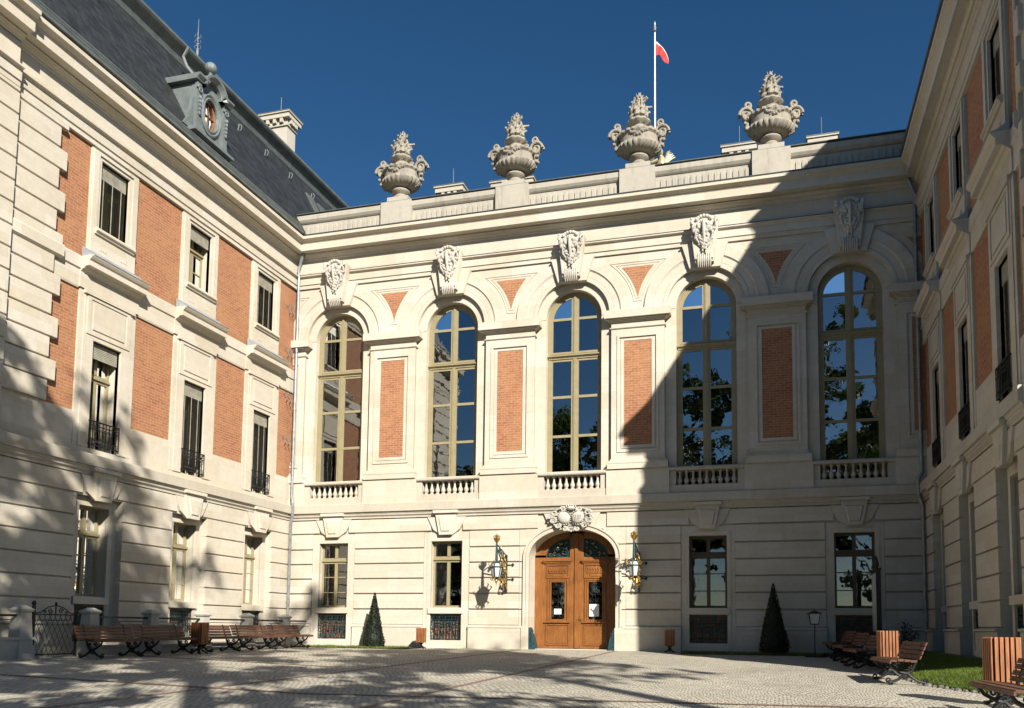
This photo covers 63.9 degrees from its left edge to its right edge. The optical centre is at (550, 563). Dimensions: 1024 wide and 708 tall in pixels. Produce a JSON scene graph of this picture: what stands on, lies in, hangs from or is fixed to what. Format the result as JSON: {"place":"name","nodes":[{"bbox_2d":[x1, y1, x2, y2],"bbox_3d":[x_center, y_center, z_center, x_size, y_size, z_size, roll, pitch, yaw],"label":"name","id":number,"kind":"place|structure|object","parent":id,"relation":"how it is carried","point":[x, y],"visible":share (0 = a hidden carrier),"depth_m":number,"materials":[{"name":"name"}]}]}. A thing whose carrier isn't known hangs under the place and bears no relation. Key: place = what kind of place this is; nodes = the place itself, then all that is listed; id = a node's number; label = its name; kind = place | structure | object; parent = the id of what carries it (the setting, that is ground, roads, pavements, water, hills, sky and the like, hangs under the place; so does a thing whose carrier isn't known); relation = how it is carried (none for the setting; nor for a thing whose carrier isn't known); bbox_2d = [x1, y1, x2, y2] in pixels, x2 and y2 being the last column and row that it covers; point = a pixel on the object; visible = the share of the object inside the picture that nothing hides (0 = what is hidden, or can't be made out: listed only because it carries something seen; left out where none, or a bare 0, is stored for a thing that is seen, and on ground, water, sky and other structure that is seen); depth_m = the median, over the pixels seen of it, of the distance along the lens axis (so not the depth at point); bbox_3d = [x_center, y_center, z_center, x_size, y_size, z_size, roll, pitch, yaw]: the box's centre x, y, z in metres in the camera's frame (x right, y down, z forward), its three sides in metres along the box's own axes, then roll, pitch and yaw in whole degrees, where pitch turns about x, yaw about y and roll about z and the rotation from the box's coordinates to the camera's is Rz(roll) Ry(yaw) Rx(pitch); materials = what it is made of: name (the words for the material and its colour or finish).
{"place":"outdoors","nodes":[
{"label":"outdoors","id":0,"kind":"place"},
{"bbox_2d":[0,647,1023,707],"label":"courtyard","id":1,"kind":"structure","parent":0,"point":[662,676],"depth_m":15.23,"materials":[{"name":"grey stone"}]},
{"bbox_2d":[73,624,151,657],"bbox_3d":[-10.629,1.872,19.872,0.744,0.792,1.800,-1,-5,15],"label":"park bench","id":2,"kind":"object","parent":1,"relation":"on","point":[122,633],"visible":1,"depth_m":19.82,"materials":[{"name":"brown wood"}]},
{"bbox_2d":[0,605,306,659],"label":"post railing","id":3,"kind":"object","parent":1,"relation":"on","point":[16,643],"visible":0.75,"depth_m":20.55,"materials":[{"name":"stone"}]},
{"bbox_2d":[32,600,77,655],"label":"iron gate","id":4,"kind":"structure","parent":3,"relation":"attached to","point":[34,603],"depth_m":19.36,"materials":[{"name":"black metal"}]},
{"bbox_2d":[132,624,198,654],"bbox_3d":[-10.147,2.001,21.643,0.744,0.792,1.800,-1,-5,15],"label":"park bench","id":5,"kind":"object","parent":1,"relation":"on","point":[157,633],"visible":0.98,"depth_m":21.60,"materials":[{"name":"brown wood"}]},
{"bbox_2d":[191,622,208,653],"bbox_3d":[-9.658,2.045,22.546,0.369,0.868,0.369,-1,-5,15],"label":"litter bin","id":6,"kind":"object","parent":1,"relation":"on","point":[200,630],"visible":0.98,"depth_m":22.42,"materials":[{"name":"brown wood"}]},
{"bbox_2d":[187,625,246,652],"bbox_3d":[-9.615,2.143,23.597,0.744,0.792,1.800,-1,-5,15],"label":"park bench","id":7,"kind":"object","parent":1,"relation":"on","point":[224,634],"visible":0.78,"depth_m":23.99,"materials":[{"name":"brown wood"}]},
{"bbox_2d":[118,654,334,666],"bbox_3d":[-8.239,2.338,19.932,7.443,0.161,0.120,-1,-5,21],"label":"brick line","id":8,"kind":"object","parent":1,"relation":"on","point":[241,661],"visible":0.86,"depth_m":19.57,"materials":[{"name":"grey stone"}]},
{"bbox_2d":[229,624,281,650],"bbox_3d":[-9.131,2.272,25.378,0.744,0.792,1.800,-1,-5,15],"label":"park bench","id":9,"kind":"object","parent":1,"relation":"on","point":[256,628],"visible":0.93,"depth_m":25.38,"materials":[{"name":"brown wood"}]},
{"bbox_2d":[40,650,514,707],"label":"brick line","id":10,"kind":"object","parent":1,"relation":"on","point":[241,683],"visible":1,"depth_m":14.12,"materials":[{"name":"grey stone"}]},
{"bbox_2d":[266,624,313,648],"bbox_3d":[-8.649,2.401,27.149,0.744,0.792,1.800,-1,-5,15],"label":"park bench","id":11,"kind":"object","parent":1,"relation":"on","point":[295,632],"visible":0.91,"depth_m":27.16,"materials":[{"name":"brown wood"}]},
{"bbox_2d":[295,644,410,648],"bbox_3d":[-6.776,2.856,28.404,4.311,0.125,1.332,-1,-5,15],"label":"grass strip","id":12,"kind":"object","parent":1,"relation":"on","point":[361,646],"depth_m":28.03,"materials":[{"name":"green plant"}]},
{"bbox_2d":[416,628,425,648],"bbox_3d":[-4.413,2.539,27.919,0.302,0.712,0.302,0,-5,9],"label":"litter bin","id":13,"kind":"object","parent":1,"relation":"on","point":[420,636],"visible":1,"depth_m":27.81,"materials":[{"name":"wood"}]},
{"bbox_2d":[0,674,904,707],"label":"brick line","id":14,"kind":"object","parent":1,"relation":"on","point":[456,696],"visible":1,"depth_m":12.75,"materials":[{"name":"grey stone"}]},
{"bbox_2d":[358,651,614,707],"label":"brick line","id":15,"kind":"object","parent":1,"relation":"on","point":[472,683],"visible":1,"depth_m":14.95,"materials":[{"name":"grey stone"}]},
{"bbox_2d":[293,656,878,695],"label":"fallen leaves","id":16,"kind":"object","parent":1,"relation":"on","point":[614,692],"visible":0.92,"depth_m":16.50,"materials":[{"name":"brown plant"}]},
{"bbox_2d":[664,630,674,652],"bbox_3d":[3.765,2.450,25.909,0.302,0.712,0.302,-1,-5,15],"label":"litter bin","id":17,"kind":"object","parent":1,"relation":"on","point":[669,639],"visible":1,"depth_m":25.80,"materials":[{"name":"wood"}]},
{"bbox_2d":[679,650,874,656],"bbox_3d":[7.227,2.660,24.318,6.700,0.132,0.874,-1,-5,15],"label":"grass strip","id":18,"kind":"object","parent":1,"relation":"on","point":[744,652],"depth_m":24.51,"materials":[{"name":"green plant"}]},
{"bbox_2d":[758,583,790,653],"bbox_3d":[6.788,1.659,24.791,1.012,2.147,0.980,-1,-5,15],"label":"topiary cone","id":19,"kind":"object","parent":18,"relation":"on","point":[774,638],"visible":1,"depth_m":24.57,"materials":[{"name":"green plant"}]},
{"bbox_2d":[885,622,920,649],"bbox_3d":[10.130,2.135,23.635,1.031,1.110,0.598,-3,-5,34],"label":"rose shrub","id":20,"kind":"object","parent":18,"relation":"on","point":[905,637],"visible":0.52,"depth_m":23.50,"materials":[{"name":"green plant"}]},
{"bbox_2d":[805,609,824,657],"bbox_3d":[7.561,1.972,23.460,0.540,1.400,0.300,-1,-5,15],"label":"post lantern","id":21,"kind":"object","parent":1,"relation":"on","point":[814,617],"visible":0.99,"depth_m":23.40,"materials":[{"name":"metal"}]},
{"bbox_2d":[823,630,856,658],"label":"park bench","id":22,"kind":"object","parent":1,"relation":"on","point":[845,638],"visible":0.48,"depth_m":22.70,"materials":[{"name":"brown wood"}]},
{"bbox_2d":[832,632,869,662],"bbox_3d":[7.707,2.142,21.018,0.744,0.792,1.800,0,-5,11],"label":"park bench","id":23,"kind":"object","parent":1,"relation":"on","point":[860,638],"visible":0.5,"depth_m":20.76,"materials":[{"name":"brown wood"}]},
{"bbox_2d":[843,634,883,669],"bbox_3d":[7.334,2.042,19.152,0.744,0.792,1.800,0,-5,11],"label":"park bench","id":24,"kind":"object","parent":1,"relation":"on","point":[861,658],"visible":0.88,"depth_m":18.95,"materials":[{"name":"brown wood"}]},
{"bbox_2d":[871,556,881,656],"bbox_3d":[9.076,1.223,22.797,0.150,2.906,1.060,-1,-5,15],"label":"closed parasol","id":25,"kind":"object","parent":1,"relation":"on","point":[876,597],"visible":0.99,"depth_m":22.39,"materials":[{"name":"fabric"}]},
{"bbox_2d":[876,631,899,674],"bbox_3d":[7.109,1.880,17.249,0.398,0.938,0.398,0,-5,7],"label":"litter bin","id":26,"kind":"object","parent":1,"relation":"on","point":[888,643],"visible":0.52,"depth_m":17.10,"materials":[{"name":"wood"}]},
{"bbox_2d":[870,640,928,683],"bbox_3d":[6.617,1.849,15.569,0.744,0.792,1.800,0,-5,11],"label":"park bench","id":27,"kind":"object","parent":1,"relation":"on","point":[901,654],"visible":0.98,"depth_m":15.07,"materials":[{"name":"brown wood"}]},
{"bbox_2d":[879,662,1023,697],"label":"kerb stones","id":28,"kind":"object","parent":1,"relation":"on","point":[946,687],"visible":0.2,"depth_m":14.33,"materials":[{"name":"grey stone"}]},
{"bbox_2d":[968,658,1023,707],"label":"park bench","id":29,"kind":"object","parent":1,"relation":"on","point":[1011,690],"visible":1,"depth_m":10.64,"materials":[{"name":"brown wood"}]},
{"bbox_2d":[982,637,1022,707],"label":"litter bin","id":30,"kind":"object","parent":1,"relation":"on","point":[1000,656],"visible":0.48,"depth_m":11.66,"materials":[{"name":"wood"}]},
{"bbox_2d":[143,0,939,206],"label":"sky","id":31,"kind":"structure","parent":0,"point":[450,75],"materials":[{"name":"blue"}]},
{"bbox_2d":[894,650,1023,695],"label":"lawn","id":32,"kind":"structure","parent":0,"point":[961,682],"depth_m":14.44,"materials":[{"name":"green plant"}]},
{"bbox_2d":[930,651,980,658],"bbox_3d":[9.739,2.170,19.368,0.500,0.015,10.300,-1,-5,15],"label":"gravel strip","id":33,"kind":"object","parent":32,"relation":"on","point":[967,656],"visible":0.25,"depth_m":19.50,"materials":[{"name":"grey gravel"}]},
{"bbox_3d":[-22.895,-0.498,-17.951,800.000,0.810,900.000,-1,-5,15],"label":"park ground","id":34,"kind":"structure","parent":0,"visible":0},
{"bbox_2d":[0,0,348,655],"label":"palace wing","id":35,"kind":"structure","parent":34,"relation":"on","point":[163,184],"depth_m":23.46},
{"bbox_2d":[74,506,99,596],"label":"window","id":36,"kind":"structure","parent":35,"relation":"in","point":[88,524],"depth_m":22.06,"materials":[{"name":"paint"}]},
{"bbox_2d":[72,605,102,641],"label":"cellar window","id":37,"kind":"structure","parent":35,"relation":"in","point":[77,608],"depth_m":21.72,"materials":[{"name":"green metal"}]},
{"bbox_2d":[87,344,119,451],"bbox_3d":[-12.201,-4.453,22.139,0.510,2.880,1.020,-1,-5,15],"label":"window","id":38,"kind":"structure","parent":35,"relation":"in","point":[102,358],"depth_m":22.32,"materials":[{"name":"paint"}]},
{"bbox_2d":[99,165,125,240],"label":"window","id":39,"kind":"structure","parent":35,"relation":"in","point":[112,185],"depth_m":22.71,"materials":[{"name":"paint"}]},
{"bbox_2d":[170,523,187,600],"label":"window","id":40,"kind":"structure","parent":35,"relation":"in","point":[179,549],"depth_m":25.47,"materials":[{"name":"paint"}]},
{"bbox_2d":[169,608,190,636],"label":"cellar window","id":41,"kind":"structure","parent":35,"relation":"in","point":[174,613],"depth_m":25.20,"materials":[{"name":"green metal"}]},
{"bbox_2d":[180,382,204,475],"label":"window","id":42,"kind":"structure","parent":35,"relation":"in","point":[192,393],"depth_m":25.68,"materials":[{"name":"paint"}]},
{"bbox_2d":[189,227,208,288],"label":"window","id":43,"kind":"structure","parent":35,"relation":"in","point":[198,241],"depth_m":26.17,"materials":[{"name":"paint"}]},
{"bbox_2d":[243,536,254,604],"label":"window","id":44,"kind":"structure","parent":35,"relation":"in","point":[249,557],"depth_m":28.86,"materials":[{"name":"paint"}]},
{"bbox_2d":[242,611,258,638],"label":"cellar window","id":45,"kind":"structure","parent":35,"relation":"in","point":[256,615],"depth_m":28.69,"materials":[{"name":"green metal"}]},
{"bbox_2d":[251,412,269,492],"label":"window","id":46,"kind":"structure","parent":35,"relation":"in","point":[259,420],"depth_m":29.07,"materials":[{"name":"paint"}]},
{"bbox_2d":[257,274,271,328],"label":"window","id":47,"kind":"structure","parent":35,"relation":"in","point":[264,285],"depth_m":29.48,"materials":[{"name":"paint"}]},
{"bbox_2d":[287,117,930,653],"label":"palace wing","id":48,"kind":"structure","parent":34,"relation":"on","point":[699,375],"depth_m":27.97,"materials":[{"name":"beige stone"}]},
{"bbox_2d":[318,614,345,638],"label":"cellar window","id":49,"kind":"structure","parent":48,"relation":"in","point":[333,626],"depth_m":29.90,"materials":[{"name":"multicoloured glass"}]},
{"bbox_2d":[321,544,347,606],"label":"window","id":50,"kind":"structure","parent":48,"relation":"in","point":[336,560],"depth_m":30.19,"materials":[{"name":"paint"}]},
{"bbox_2d":[315,316,363,498],"bbox_3d":[-7.851,-5.818,30.699,1.970,7.115,0.170,-1,-5,15],"label":"arched window","id":51,"kind":"structure","parent":48,"relation":"in","point":[335,331],"depth_m":30.81,"materials":[{"name":"paint"}]},
{"bbox_2d":[375,131,428,196],"bbox_3d":[-5.594,-14.982,30.830,2.174,2.723,1.251,-1,-5,15],"label":"stone urn","id":52,"kind":"object","parent":48,"relation":"on","point":[400,174],"visible":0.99,"depth_m":30.52,"materials":[{"name":"beige stone"}]},
{"bbox_2d":[430,614,460,639],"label":"cellar window","id":53,"kind":"structure","parent":48,"relation":"in","point":[445,626],"depth_m":28.78,"materials":[{"name":"multicoloured glass"}]},
{"bbox_2d":[433,541,461,607],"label":"window","id":54,"kind":"structure","parent":48,"relation":"in","point":[440,559],"depth_m":29.05,"materials":[{"name":"paint"}]},
{"bbox_2d":[426,305,477,493],"bbox_3d":[-3.508,-5.876,29.522,1.970,7.115,0.170,-1,-5,15],"label":"arched window","id":55,"kind":"structure","parent":48,"relation":"in","point":[447,320],"depth_m":29.61,"materials":[{"name":"paint"}]},
{"bbox_2d":[488,534,513,592],"bbox_3d":[-1.674,-0.014,27.506,0.532,1.900,1.364,-1,-5,15],"label":"wall lantern","id":56,"kind":"object","parent":48,"relation":"attached to","point":[496,567],"depth_m":27.15,"materials":[{"name":"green metal"}]},
{"bbox_2d":[487,112,544,180],"bbox_3d":[-1.251,-15.040,29.653,2.174,2.723,1.251,-1,-5,19],"label":"stone urn","id":57,"kind":"object","parent":48,"relation":"on","point":[516,157],"visible":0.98,"depth_m":29.33,"materials":[{"name":"beige stone"}]},
{"bbox_2d":[534,531,576,648],"bbox_3d":[0.163,0.892,28.368,1.500,4.042,0.160,-1,-5,15],"label":"door","id":58,"kind":"structure","parent":48,"relation":"in","point":[555,559],"depth_m":28.38,"materials":[{"name":"brown wood"}]},
{"bbox_2d":[547,292,601,489],"bbox_3d":[0.835,-5.933,28.345,1.970,7.115,0.170,-1,-5,15],"label":"arched window","id":59,"kind":"structure","parent":48,"relation":"in","point":[566,308],"depth_m":28.42,"materials":[{"name":"paint"}]},
{"bbox_2d":[576,531,614,648],"bbox_3d":[1.611,0.873,27.976,1.500,4.042,0.160,-1,-5,15],"label":"door","id":60,"kind":"structure","parent":48,"relation":"in","point":[595,555],"depth_m":28.01,"materials":[{"name":"brown wood"}]},
{"bbox_2d":[626,531,647,591],"bbox_3d":[2.756,-0.072,26.305,0.532,1.900,1.364,-1,-5,15],"label":"wall lantern","id":61,"kind":"object","parent":48,"relation":"attached to","point":[634,564],"depth_m":25.91,"materials":[{"name":"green metal"}]},
{"bbox_2d":[608,92,670,162],"bbox_3d":[3.073,-15.097,28.482,2.174,2.723,1.251,0,-5,12],"label":"stone urn","id":62,"kind":"object","parent":48,"relation":"on","point":[639,138],"visible":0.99,"depth_m":28.20,"materials":[{"name":"beige stone"}]},
{"bbox_2d":[653,21,668,127],"bbox_3d":[4.488,-17.942,33.276,0.671,8.700,0.179,1,-5,-1],"label":"flagpole","id":63,"kind":"object","parent":48,"relation":"on","point":[659,50],"visible":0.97,"depth_m":33.49,"materials":[{"name":"white metal"}]},
{"bbox_2d":[650,149,674,163],"bbox_3d":[4.042,-14.466,30.417,1.162,1.909,0.372,-1,-5,15],"label":"gilded sculpture","id":64,"kind":"object","parent":48,"relation":"on","point":[661,158],"visible":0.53,"depth_m":30.44,"materials":[{"name":"gold metal"}]},
{"bbox_2d":[677,279,737,484],"bbox_3d":[5.178,-5.990,27.168,1.970,7.115,0.170,-1,-5,15],"label":"arched window","id":65,"kind":"structure","parent":48,"relation":"in","point":[696,296],"depth_m":27.23,"materials":[{"name":"paint"}]},
{"bbox_2d":[690,536,726,607],"bbox_3d":[5.143,0.267,26.664,1.200,2.340,0.250,-1,-5,15],"label":"window","id":66,"kind":"structure","parent":48,"relation":"in","point":[708,589],"depth_m":26.66,"materials":[{"name":"black glass"}]},
{"bbox_2d":[690,615,727,643],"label":"cellar window","id":67,"kind":"structure","parent":48,"relation":"in","point":[703,628],"depth_m":26.39,"materials":[{"name":"glass"}]},
{"bbox_2d":[737,71,803,144],"bbox_3d":[7.339,-15.153,27.326,2.174,2.723,1.251,0,-5,5],"label":"stone urn","id":68,"kind":"object","parent":48,"relation":"on","point":[771,118],"visible":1,"depth_m":27.06,"materials":[{"name":"beige stone"}]},
{"bbox_2d":[817,264,886,479],"bbox_3d":[9.521,-6.047,25.990,1.970,7.115,0.170,-1,-5,15],"label":"arched window","id":69,"kind":"structure","parent":48,"relation":"in","point":[838,282],"depth_m":26.04,"materials":[{"name":"paint"}]},
{"bbox_2d":[834,533,874,607],"bbox_3d":[9.447,0.210,25.498,1.200,2.340,0.250,-1,-5,15],"label":"window","id":70,"kind":"structure","parent":48,"relation":"in","point":[853,575],"depth_m":25.52,"materials":[{"name":"black glass"}]},
{"bbox_2d":[835,616,873,644],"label":"cellar window","id":71,"kind":"structure","parent":48,"relation":"in","point":[861,624],"depth_m":25.23,"materials":[{"name":"green metal"}]},
{"bbox_2d":[900,0,1023,657],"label":"palace wing","id":72,"kind":"structure","parent":34,"relation":"on","point":[962,151],"depth_m":18.96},
{"bbox_2d":[932,203,934,251],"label":"window","id":73,"kind":"structure","parent":72,"relation":"in","point":[932,203],"depth_m":23.85,"materials":[{"name":"glass"}]},
{"bbox_2d":[932,370,940,466],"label":"window","id":74,"kind":"structure","parent":72,"relation":"in","point":[936,446],"depth_m":23.27,"materials":[{"name":"paint"}]},
{"bbox_2d":[957,130,961,186],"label":"window","id":75,"kind":"structure","parent":72,"relation":"in","point":[959,136],"depth_m":20.44,"materials":[{"name":"paint"}]},
{"bbox_2d":[958,324,970,438],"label":"window","id":76,"kind":"structure","parent":72,"relation":"in","point":[962,413],"depth_m":19.94,"materials":[{"name":"paint"}]},
{"bbox_2d":[976,611,981,628],"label":"cellar window","id":77,"kind":"structure","parent":72,"relation":"in","point":[976,611],"depth_m":19.60,"materials":[{"name":"green metal"}]},
{"bbox_2d":[993,25,1000,98],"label":"window","id":78,"kind":"structure","parent":72,"relation":"in","point":[996,43],"depth_m":17.03,"materials":[{"name":"paint"}]},
{"bbox_2d":[995,258,1012,400],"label":"window","id":79,"kind":"structure","parent":72,"relation":"in","point":[1006,362],"depth_m":16.53,"materials":[{"name":"paint"}]},
{"bbox_2d":[1017,607,1023,636],"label":"cellar window","id":80,"kind":"structure","parent":72,"relation":"in","point":[1020,618],"depth_m":16.19,"materials":[{"name":"green metal"}]},
{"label":"flower bed","id":81,"kind":"structure","parent":0,"visible":0},
{"bbox_2d":[362,592,385,646],"bbox_3d":[-6.079,1.925,28.255,0.807,1.917,0.818,-1,-5,15],"label":"topiary cone","id":82,"kind":"object","parent":81,"relation":"on","point":[373,634],"visible":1,"depth_m":28.07,"materials":[{"name":"green plant"}]}
]}

